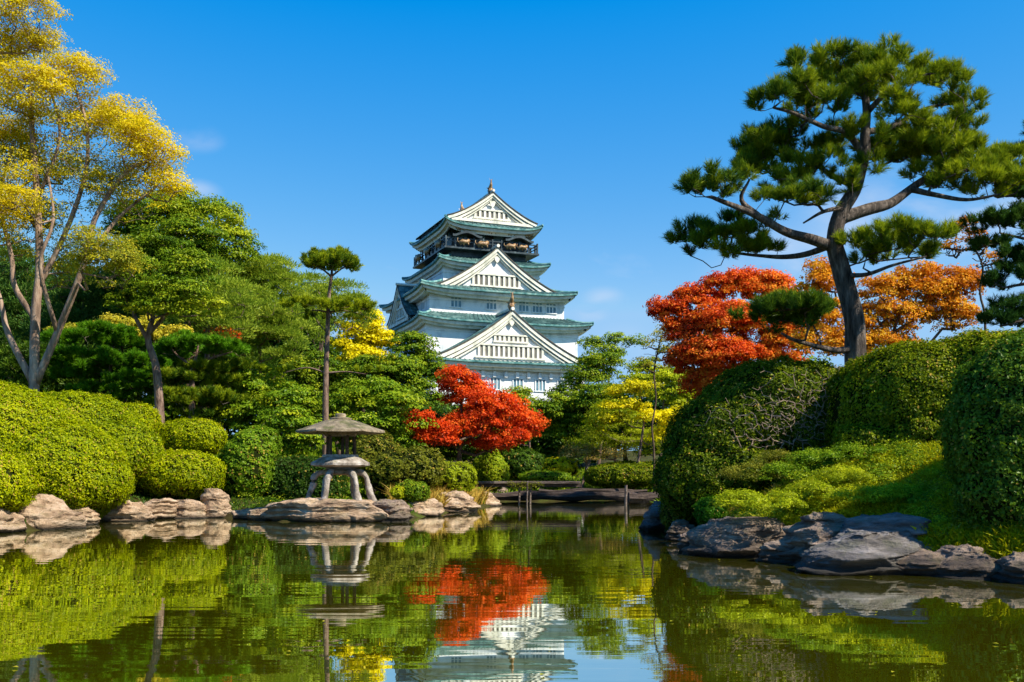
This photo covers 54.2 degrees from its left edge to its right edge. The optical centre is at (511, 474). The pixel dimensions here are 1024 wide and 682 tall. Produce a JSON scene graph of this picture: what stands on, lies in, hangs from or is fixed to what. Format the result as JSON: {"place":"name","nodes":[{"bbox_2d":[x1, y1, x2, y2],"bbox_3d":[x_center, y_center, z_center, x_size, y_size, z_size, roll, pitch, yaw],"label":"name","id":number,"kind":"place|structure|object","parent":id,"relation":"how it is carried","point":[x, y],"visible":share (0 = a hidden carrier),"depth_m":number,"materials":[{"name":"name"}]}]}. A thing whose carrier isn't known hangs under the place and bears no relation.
{"place":"outdoors","nodes":[
{"label":"outdoors","id":0,"kind":"place"},
{"bbox_2d":[20,435,989,552],"bbox_3d":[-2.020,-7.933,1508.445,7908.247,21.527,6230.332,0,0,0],"label":"ground","id":1,"kind":"structure","parent":0,"point":[418,515],"depth_m":36.82,"materials":[{"name":"plant"}]},
{"bbox_2d":[0,508,26,532],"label":"rock","id":2,"kind":"object","parent":1,"relation":"on","point":[10,522],"visible":0.53,"depth_m":25.90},
{"bbox_2d":[0,452,42,513],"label":"clipped azalea","id":3,"kind":"object","parent":1,"relation":"on","point":[18,487],"visible":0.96,"depth_m":26.17,"materials":[{"name":"green plant"}]},
{"bbox_2d":[0,234,81,379],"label":"dark conifer","id":4,"kind":"object","parent":1,"relation":"on","point":[14,308],"visible":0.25,"depth_m":56.89,"materials":[{"name":"green plant"}]},
{"bbox_2d":[15,494,86,529],"bbox_3d":[-13.047,1.351,27.835,1.939,1.635,1.817,0,0,40],"label":"rock","id":5,"kind":"object","parent":1,"relation":"on","point":[47,512],"visible":0.52,"depth_m":27.29,"materials":[{"name":"stone"}]},
{"bbox_2d":[0,379,136,518],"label":"clipped azalea","id":6,"kind":"object","parent":1,"relation":"on","point":[71,458],"visible":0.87,"depth_m":29.80,"materials":[{"name":"green plant"}]},
{"bbox_2d":[71,506,100,524],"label":"rock","id":7,"kind":"object","parent":1,"relation":"on","point":[90,515],"visible":0.36,"depth_m":29.80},
{"bbox_2d":[15,266,170,381],"bbox_3d":[-22.849,-6.325,54.918,8.994,10.653,4.322,0,0,0],"label":"dark conifer","id":8,"kind":"object","parent":1,"relation":"on","point":[79,313],"visible":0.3,"depth_m":54.22,"materials":[{"name":"green plant"}]},
{"bbox_2d":[0,334,191,403],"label":"dark conifer","id":9,"kind":"object","parent":1,"relation":"on","point":[8,365],"visible":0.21,"depth_m":49.27,"materials":[{"name":"green plant"}]},
{"bbox_2d":[29,389,165,488],"bbox_3d":[-15.520,-1.222,36.420,6.023,3.786,4.945,0,0,0],"label":"clipped azalea","id":10,"kind":"object","parent":1,"relation":"on","point":[135,435],"visible":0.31,"depth_m":35.06,"materials":[{"name":"green plant"}]},
{"bbox_2d":[0,0,197,391],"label":"golden tree","id":11,"kind":"object","parent":1,"relation":"on","point":[136,126],"visible":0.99,"depth_m":37.85,"materials":[{"name":"yellow plant"}]},
{"bbox_2d":[40,318,172,399],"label":"garden pine","id":12,"kind":"object","parent":1,"relation":"on","point":[87,366],"visible":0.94,"depth_m":45.14,"materials":[{"name":"green plant"}]},
{"bbox_2d":[43,312,193,402],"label":"broadleaf tree","id":13,"kind":"object","parent":1,"relation":"on","point":[159,332],"visible":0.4,"depth_m":46.69,"materials":[{"name":"yellow plant"}]},
{"bbox_2d":[123,402,164,433],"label":"clipped azalea","id":14,"kind":"object","parent":1,"relation":"on","point":[149,414],"visible":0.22,"depth_m":39.58,"materials":[{"name":"green plant"}]},
{"bbox_2d":[144,498,177,518],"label":"rock","id":15,"kind":"object","parent":1,"relation":"on","point":[165,508],"visible":0.38,"depth_m":33.66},
{"bbox_2d":[101,230,232,450],"bbox_3d":[-13.958,-5.314,40.898,5.790,9.892,3.787,0,0,33],"label":"leaning tree","id":16,"kind":"object","parent":1,"relation":"on","point":[187,264],"visible":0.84,"depth_m":40.56,"materials":[{"name":"green plant"}]},
{"bbox_2d":[95,184,266,395],"bbox_3d":[-17.008,-8.342,51.678,8.606,14.246,6.640,0,0,29],"label":"broadleaf tree","id":17,"kind":"object","parent":1,"relation":"on","point":[178,219],"visible":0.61,"depth_m":51.09,"materials":[{"name":"green plant"}]},
{"bbox_2d":[136,448,227,499],"bbox_3d":[-12.083,0.071,36.380,3.525,2.107,3.228,0,0,0],"label":"clipped azalea","id":18,"kind":"object","parent":1,"relation":"on","point":[189,474],"visible":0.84,"depth_m":35.30,"materials":[{"name":"green plant"}]},
{"bbox_2d":[174,499,206,518],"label":"rock","id":19,"kind":"object","parent":1,"relation":"on","point":[191,508],"visible":0.48,"depth_m":34.14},
{"bbox_2d":[140,272,242,440],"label":"distant tree","id":20,"kind":"object","parent":1,"relation":"on","point":[170,416],"visible":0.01,"depth_m":75.10,"materials":[{"name":"green plant"}]},
{"bbox_2d":[157,417,229,454],"bbox_3d":[-12.547,-1.428,39.477,2.816,1.782,2.938,0,0,0],"label":"clipped azalea","id":21,"kind":"object","parent":1,"relation":"on","point":[206,435],"visible":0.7,"depth_m":38.50,"materials":[{"name":"green plant"}]},
{"bbox_2d":[153,327,252,419],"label":"garden pine","id":22,"kind":"object","parent":1,"relation":"on","point":[185,343],"visible":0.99,"depth_m":43.77,"materials":[{"name":"green plant"}]},
{"bbox_2d":[143,356,274,429],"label":"garden pine","id":23,"kind":"object","parent":1,"relation":"on","point":[205,376],"visible":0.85,"depth_m":44.15,"materials":[{"name":"green plant"}]},
{"bbox_2d":[155,251,266,408],"bbox_3d":[-14.970,-6.036,48.882,3.953,9.803,6.668,0,0,-44],"label":"soft pine","id":24,"kind":"object","parent":1,"relation":"on","point":[232,319],"visible":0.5,"depth_m":47.88,"materials":[{"name":"green plant"}]},
{"bbox_2d":[200,488,231,517],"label":"rock","id":25,"kind":"object","parent":1,"relation":"on","point":[215,501],"visible":0.45,"depth_m":34.64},
{"bbox_2d":[21,489,417,523],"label":"bank grass","id":26,"kind":"structure","parent":1,"relation":"on","point":[231,498],"depth_m":35.73,"materials":[{"name":"green plant"}]},
{"bbox_2d":[158,306,301,424],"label":"dark conifer","id":27,"kind":"object","parent":1,"relation":"on","point":[274,361],"visible":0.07,"depth_m":57.24,"materials":[{"name":"green plant"}]},
{"bbox_2d":[216,424,282,497],"bbox_3d":[-9.922,-0.465,38.226,2.338,3.057,4.065,0,0,0],"label":"clipped shrub","id":28,"kind":"object","parent":1,"relation":"on","point":[247,456],"visible":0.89,"depth_m":36.67,"materials":[{"name":"green plant"}]},
{"bbox_2d":[245,507,269,519],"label":"rock","id":29,"kind":"object","parent":1,"relation":"on","point":[259,513],"visible":0.23,"depth_m":32.57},
{"bbox_2d":[196,368,320,441],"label":"leafy tree","id":30,"kind":"object","parent":1,"relation":"on","point":[269,392],"visible":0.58,"depth_m":44.88,"materials":[{"name":"green plant"}]},
{"bbox_2d":[201,252,319,423],"bbox_3d":[-13.506,-6.608,53.074,6.814,10.839,5.474,0,0,0],"label":"soft pine","id":31,"kind":"object","parent":1,"relation":"on","point":[270,275],"visible":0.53,"depth_m":52.51,"materials":[{"name":"green plant"}]},
{"bbox_2d":[235,403,325,456],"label":"leafy tree","id":32,"kind":"object","parent":1,"relation":"on","point":[288,427],"visible":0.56,"depth_m":41.66,"materials":[{"name":"green plant"}]},
{"bbox_2d":[154,455,412,507],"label":"grass","id":33,"kind":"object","parent":1,"relation":"on","point":[250,495],"visible":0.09,"depth_m":36.11,"materials":[{"name":"green plant"}]},
{"bbox_2d":[237,292,348,425],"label":"distant tree","id":34,"kind":"object","parent":1,"relation":"on","point":[311,345],"visible":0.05,"depth_m":74.58,"materials":[{"name":"green plant"}]},
{"bbox_2d":[263,454,348,499],"bbox_3d":[-8.051,0.236,38.492,3.431,2.110,2.962,0,0,0],"label":"clipped shrub","id":35,"kind":"object","parent":1,"relation":"on","point":[292,477],"visible":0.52,"depth_m":37.33,"materials":[{"name":"green plant"}]},
{"bbox_2d":[264,497,388,521],"bbox_3d":[-5.860,1.356,32.474,4.278,1.232,2.611,0,0,0],"label":"rock","id":36,"kind":"object","parent":1,"relation":"on","point":[311,509],"visible":0.56,"depth_m":31.35,"materials":[{"name":"stone"}]},
{"bbox_2d":[295,413,384,501],"bbox_3d":[-5.660,-0.515,33.000,2.920,3.009,2.744,0,0,-8],"label":"stone lantern","id":37,"kind":"object","parent":36,"relation":"on","point":[342,425],"visible":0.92,"depth_m":32.48,"materials":[{"name":"grey stone"}]},
{"bbox_2d":[274,244,384,454],"bbox_3d":[-8.287,-4.778,44.994,5.131,11.274,2.762,0,0,0],"label":"slender pine","id":38,"kind":"object","parent":1,"relation":"on","point":[339,258],"visible":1,"depth_m":44.69,"materials":[{"name":"green plant"}]},
{"bbox_2d":[286,270,378,449],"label":"soft pine","id":39,"kind":"object","parent":1,"relation":"on","point":[321,288],"visible":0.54,"depth_m":59.87,"materials":[{"name":"green plant"}]},
{"bbox_2d":[278,347,403,476],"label":"leafy tree","id":40,"kind":"object","parent":1,"relation":"on","point":[310,378],"visible":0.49,"depth_m":55.47,"materials":[{"name":"green plant"}]},
{"bbox_2d":[324,308,400,411],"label":"broadleaf tree","id":41,"kind":"object","parent":1,"relation":"on","point":[372,340],"visible":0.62,"depth_m":65.14,"materials":[{"name":"yellow plant"}]},
{"bbox_2d":[313,374,439,492],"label":"leafy tree","id":42,"kind":"object","parent":1,"relation":"on","point":[391,422],"visible":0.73,"depth_m":46.27,"materials":[{"name":"green plant"}]},
{"bbox_2d":[372,499,413,521],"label":"rock","id":43,"kind":"object","parent":1,"relation":"on","point":[400,510],"visible":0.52,"depth_m":31.74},
{"bbox_2d":[389,483,404,499],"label":"bush","id":44,"kind":"object","parent":1,"relation":"on","point":[396,492],"visible":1,"depth_m":35.35,"materials":[{"name":"green plant"}]},
{"bbox_2d":[349,425,449,498],"bbox_3d":[-4.884,-0.405,40.337,5.189,3.213,3.749,0,0,36],"label":"bush","id":45,"kind":"object","parent":1,"relation":"on","point":[388,459],"visible":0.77,"depth_m":39.02,"materials":[{"name":"green plant"}]},
{"bbox_2d":[364,330,446,445],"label":"broadleaf tree","id":46,"kind":"object","parent":1,"relation":"on","point":[423,370],"visible":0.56,"depth_m":57.14,"materials":[{"name":"green plant"}]},
{"bbox_2d":[394,478,430,502],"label":"bush","id":47,"kind":"object","parent":1,"relation":"on","point":[418,491],"visible":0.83,"depth_m":35.62,"materials":[{"name":"green plant"}]},
{"bbox_2d":[407,498,444,515],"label":"rock","id":48,"kind":"object","parent":1,"relation":"on","point":[432,507],"visible":0.32,"depth_m":35.78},
{"bbox_2d":[376,480,495,507],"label":"straw grass","id":49,"kind":"structure","parent":1,"relation":"on","point":[479,496],"depth_m":41.70,"materials":[{"name":"yellow plant"}]},
{"bbox_2d":[214,440,659,502],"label":"undergrowth","id":50,"kind":"object","parent":1,"relation":"on","point":[362,490],"visible":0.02,"depth_m":60.43,"materials":[{"name":"green plant"}]},
{"bbox_2d":[381,392,500,461],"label":"leafy tree","id":51,"kind":"object","parent":1,"relation":"on","point":[467,448],"visible":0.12,"depth_m":51.55,"materials":[{"name":"green plant"}]},
{"bbox_2d":[433,459,478,491],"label":"bush","id":52,"kind":"object","parent":1,"relation":"on","point":[461,476],"visible":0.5,"depth_m":42.09,"materials":[{"name":"green plant"}]},
{"bbox_2d":[440,490,480,512],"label":"rock","id":53,"kind":"object","parent":1,"relation":"on","point":[461,501],"visible":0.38,"depth_m":39.55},
{"bbox_2d":[399,364,550,462],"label":"red maple","id":54,"kind":"object","parent":1,"relation":"on","point":[483,408],"visible":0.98,"depth_m":48.82,"materials":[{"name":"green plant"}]},
{"bbox_2d":[379,178,593,441],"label":"castle keep","id":55,"kind":"structure","parent":1,"relation":"on","point":[473,293],"depth_m":187.43,"materials":[{"name":"paint"}]},
{"bbox_2d":[473,201,510,221],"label":"slatted window","id":56,"kind":"structure","parent":55,"relation":"in","point":[499,215],"depth_m":190.40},
{"bbox_2d":[471,256,521,289],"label":"slatted window","id":57,"kind":"structure","parent":55,"relation":"in","point":[480,279],"depth_m":188.25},
{"bbox_2d":[475,319,546,360],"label":"slatted window","id":58,"kind":"structure","parent":55,"relation":"in","point":[485,350],"depth_m":182.14,"materials":[{"name":"wood"}]},
{"bbox_2d":[474,448,510,492],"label":"clipped shrub","id":59,"kind":"object","parent":1,"relation":"on","point":[490,467],"visible":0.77,"depth_m":53.13,"materials":[{"name":"green plant"}]},
{"bbox_2d":[442,406,546,466],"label":"distant tree","id":60,"kind":"object","parent":1,"relation":"on","point":[516,448],"visible":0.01,"depth_m":79.49,"materials":[{"name":"green plant"}]},
{"bbox_2d":[502,447,544,480],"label":"bush","id":61,"kind":"object","parent":1,"relation":"on","point":[519,461],"visible":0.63,"depth_m":60.76,"materials":[{"name":"green plant"}]},
{"bbox_2d":[494,385,575,448],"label":"broadleaf tree","id":62,"kind":"object","parent":1,"relation":"on","point":[551,406],"visible":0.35,"depth_m":65.55,"materials":[{"name":"green plant"}]},
{"bbox_2d":[518,468,572,480],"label":"clipped shrub","id":63,"kind":"object","parent":1,"relation":"on","point":[543,475],"visible":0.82,"depth_m":58.27,"materials":[{"name":"green plant"}]},
{"bbox_2d":[542,456,579,475],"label":"bush","id":64,"kind":"object","parent":1,"relation":"on","point":[562,464],"visible":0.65,"depth_m":61.03,"materials":[{"name":"green plant"}]},
{"bbox_2d":[527,398,632,464],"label":"distant tree","id":65,"kind":"object","parent":1,"relation":"on","point":[547,447],"visible":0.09,"depth_m":79.25,"materials":[{"name":"green plant"}]},
{"bbox_2d":[537,343,631,482],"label":"broadleaf tree","id":66,"kind":"object","parent":1,"relation":"on","point":[594,366],"visible":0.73,"depth_m":66.96,"materials":[{"name":"green plant"}]},
{"bbox_2d":[553,442,630,487],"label":"pine tree","id":67,"kind":"object","parent":1,"relation":"on","point":[607,455],"visible":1,"depth_m":60.92,"materials":[{"name":"green plant"}]},
{"bbox_2d":[575,331,648,464],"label":"broadleaf tree","id":68,"kind":"object","parent":1,"relation":"on","point":[614,338],"visible":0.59,"depth_m":71.76,"materials":[{"name":"green plant"}]},
{"bbox_2d":[564,397,664,460],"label":"broadleaf tree","id":69,"kind":"object","parent":1,"relation":"on","point":[632,438],"visible":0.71,"depth_m":62.75,"materials":[{"name":"plant"}]},
{"bbox_2d":[583,459,659,488],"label":"hedge","id":70,"kind":"object","parent":1,"relation":"on","point":[623,473],"visible":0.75,"depth_m":56.70,"materials":[{"name":"green plant"}]},
{"bbox_2d":[581,377,681,489],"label":"broadleaf tree","id":71,"kind":"object","parent":1,"relation":"on","point":[636,386],"visible":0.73,"depth_m":59.78,"materials":[{"name":"yellow plant"}]},
{"bbox_2d":[627,492,659,503],"bbox_3d":[7.411,1.199,50.820,3.089,0.726,0.676,0,0,-3],"label":"edging log","id":72,"kind":"object","parent":1,"relation":"on","point":[639,498],"visible":0.52,"depth_m":50.64,"materials":[{"name":"brown wood"}]},
{"bbox_2d":[638,501,665,530],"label":"rock","id":73,"kind":"object","parent":1,"relation":"on","point":[651,520],"visible":0.31,"depth_m":26.44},
{"bbox_2d":[621,367,686,455],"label":"distant tree","id":74,"kind":"object","parent":1,"relation":"on","point":[659,405],"visible":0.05,"depth_m":77.31,"materials":[{"name":"green plant"}]},
{"bbox_2d":[616,356,695,455],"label":"broadleaf tree","id":75,"kind":"object","parent":1,"relation":"on","point":[681,398],"visible":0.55,"depth_m":65.49,"materials":[{"name":"green plant"}]},
{"bbox_2d":[631,324,682,492],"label":"thin tree","id":76,"kind":"object","parent":1,"relation":"on","point":[658,351],"visible":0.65,"depth_m":54.96,"materials":[{"name":"green plant"}]},
{"bbox_2d":[657,501,696,529],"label":"bush","id":77,"kind":"object","parent":1,"relation":"on","point":[668,518],"visible":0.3,"depth_m":23.58,"materials":[{"name":"green plant"}]},
{"bbox_2d":[665,519,693,540],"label":"rock","id":78,"kind":"object","parent":1,"relation":"on","point":[677,527],"visible":0.41,"depth_m":22.58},
{"bbox_2d":[691,494,726,525],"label":"clipped shrub","id":79,"kind":"object","parent":1,"relation":"on","point":[704,512],"visible":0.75,"depth_m":21.16,"materials":[{"name":"green plant"}]},
{"bbox_2d":[642,264,812,399],"bbox_3d":[10.965,-4.642,49.525,8.897,11.693,3.558,0,0,0],"label":"orange maple","id":80,"kind":"object","parent":1,"relation":"on","point":[711,350],"visible":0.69,"depth_m":49.37,"materials":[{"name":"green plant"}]},
{"bbox_2d":[649,354,841,522],"bbox_3d":[6.121,-0.878,24.891,6.245,4.323,5.168,0,0,-15],"label":"tall hedge","id":81,"kind":"object","parent":1,"relation":"on","point":[740,414],"visible":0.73,"depth_m":22.79,"materials":[{"name":"green plant"}]},
{"bbox_2d":[721,490,806,520],"bbox_3d":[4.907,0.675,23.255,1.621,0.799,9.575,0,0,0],"label":"shrub","id":82,"kind":"object","parent":1,"relation":"on","point":[773,510],"visible":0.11,"depth_m":19.45,"materials":[{"name":"green plant"}]},
{"bbox_2d":[755,539,798,563],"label":"rock","id":83,"kind":"object","parent":1,"relation":"on","point":[769,551],"visible":0.24,"depth_m":16.98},
{"bbox_2d":[776,512,845,564],"bbox_3d":[5.263,1.445,16.942,1.617,1.638,1.744,0,0,0],"label":"rock","id":84,"kind":"object","parent":1,"relation":"on","point":[810,530],"visible":0.38,"depth_m":16.63,"materials":[{"name":"stone"}]},
{"bbox_2d":[708,463,927,510],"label":"bank weeds","id":85,"kind":"object","parent":1,"relation":"on","point":[754,500],"visible":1,"depth_m":18.01,"materials":[{"name":"green plant"}]},
{"bbox_2d":[726,436,943,516],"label":"grass","id":86,"kind":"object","parent":1,"relation":"on","point":[871,467],"visible":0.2,"depth_m":19.22,"materials":[{"name":"green plant"}]},
{"bbox_2d":[713,448,957,528],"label":"bank weeds","id":87,"kind":"object","parent":1,"relation":"on","point":[779,453],"visible":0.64,"depth_m":20.75,"materials":[{"name":"green plant"}]},
{"bbox_2d":[660,30,1023,364],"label":"pine tree","id":88,"kind":"object","parent":1,"relation":"on","point":[950,144],"visible":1,"depth_m":23.77,"materials":[{"name":"green plant"}]},
{"bbox_2d":[756,440,944,505],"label":"bank weeds","id":89,"kind":"object","parent":1,"relation":"on","point":[805,455],"visible":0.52,"depth_m":19.84,"materials":[{"name":"green plant"}]},
{"bbox_2d":[727,435,1023,558],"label":"bank grass","id":90,"kind":"structure","parent":1,"relation":"on","point":[971,536],"depth_m":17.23,"materials":[{"name":"plant"}]},
{"bbox_2d":[839,512,930,535],"bbox_3d":[6.007,1.388,16.267,1.703,1.563,1.832,0,0,0],"label":"rock","id":91,"kind":"object","parent":1,"relation":"on","point":[896,521],"visible":0.29,"depth_m":15.93,"materials":[{"name":"stone"}]},
{"bbox_2d":[786,255,987,359],"bbox_3d":[16.597,-4.302,43.972,9.054,10.813,2.379,0,0,0],"label":"orange maple","id":92,"kind":"object","parent":1,"relation":"on","point":[932,288],"visible":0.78,"depth_m":43.64,"materials":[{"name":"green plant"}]},
{"bbox_2d":[822,326,1018,460],"bbox_3d":[9.016,-1.585,21.749,4.608,3.138,5.217,0,0,0],"label":"tall hedge","id":93,"kind":"object","parent":1,"relation":"on","point":[880,394],"visible":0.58,"depth_m":20.39,"materials":[{"name":"green plant"}]},
{"bbox_2d":[897,549,944,575],"bbox_3d":[6.172,1.472,15.148,0.925,0.680,1.020,0,0,0],"label":"rock","id":94,"kind":"object","parent":1,"relation":"on","point":[922,562],"visible":0.4,"depth_m":14.79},
{"bbox_2d":[853,465,1017,537],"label":"grass","id":95,"kind":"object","parent":1,"relation":"on","point":[960,515],"visible":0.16,"depth_m":16.25,"materials":[{"name":"green plant"}]},
{"bbox_2d":[933,544,1001,579],"bbox_3d":[6.775,1.460,14.952,1.457,0.867,1.557,0,0,0],"label":"rock","id":96,"kind":"object","parent":1,"relation":"on","point":[967,561],"visible":0.42,"depth_m":14.50,"materials":[{"name":"stone"}]},
{"bbox_2d":[939,216,1003,330],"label":"thin tree","id":97,"kind":"object","parent":1,"relation":"on","point":[960,250],"visible":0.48,"depth_m":31.97,"materials":[{"name":"green plant"}]},
{"bbox_2d":[933,320,1023,533],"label":"tall hedge","id":98,"kind":"object","parent":1,"relation":"on","point":[981,433],"visible":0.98,"depth_m":15.20,"materials":[{"name":"green plant"}]},
{"bbox_2d":[944,512,1023,558],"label":"bank grass","id":99,"kind":"structure","parent":1,"relation":"on","point":[1020,549],"depth_m":14.75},
{"bbox_2d":[958,120,1023,326],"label":"pine tree","id":100,"kind":"object","parent":1,"relation":"on","point":[1012,314],"visible":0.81,"depth_m":25.91,"materials":[{"name":"green plant"}]},
{"bbox_2d":[991,551,1023,584],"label":"rock","id":101,"kind":"object","parent":1,"relation":"on","point":[1012,566],"visible":0.44,"depth_m":13.90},
{"bbox_2d":[0,501,1023,681],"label":"pond water","id":102,"kind":"structure","parent":0,"point":[605,591],"depth_m":11.18,"materials":[{"name":"liquid"}]},
{"bbox_2d":[102,500,156,521],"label":"rock","id":103,"kind":"object","parent":102,"relation":"in","point":[128,511],"visible":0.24,"depth_m":31.84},
{"bbox_2d":[475,481,580,503],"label":"plank bridge","id":104,"kind":"structure","parent":102,"relation":"in","point":[544,483],"depth_m":50.15,"materials":[{"name":"brown wood"}]},
{"bbox_2d":[491,490,657,500],"bbox_3d":[3.547,1.197,55.393,9.526,0.622,0.756,0,0,0],"label":"edging log","id":105,"kind":"object","parent":102,"relation":"on","point":[575,496],"visible":0.76,"depth_m":55.20,"materials":[{"name":"brown wood"}]},
{"bbox_2d":[539,488,646,492],"bbox_3d":[4.550,0.958,56.098,6.118,0.394,0.489,0,0,0],"label":"edging log","id":106,"kind":"object","parent":105,"relation":"on","point":[591,490],"visible":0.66,"depth_m":55.96,"materials":[{"name":"brown wood"}]},
{"bbox_2d":[681,516,785,558],"bbox_3d":[4.361,1.460,18.492,2.224,1.341,1.564,0,0,-10],"label":"rock","id":107,"kind":"object","parent":102,"relation":"in","point":[736,537],"visible":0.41,"depth_m":18.09,"materials":[{"name":"stone"}]},
{"bbox_2d":[794,528,935,575],"bbox_3d":[5.577,1.416,15.747,2.574,1.173,2.157,0,0,0],"label":"rock","id":108,"kind":"object","parent":102,"relation":"in","point":[850,552],"visible":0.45,"depth_m":15.04,"materials":[{"name":"stone"}]},
{"bbox_2d":[0,0,1023,450],"label":"sky","id":109,"kind":"structure","parent":0,"point":[360,125],"materials":[{"name":"blue"}]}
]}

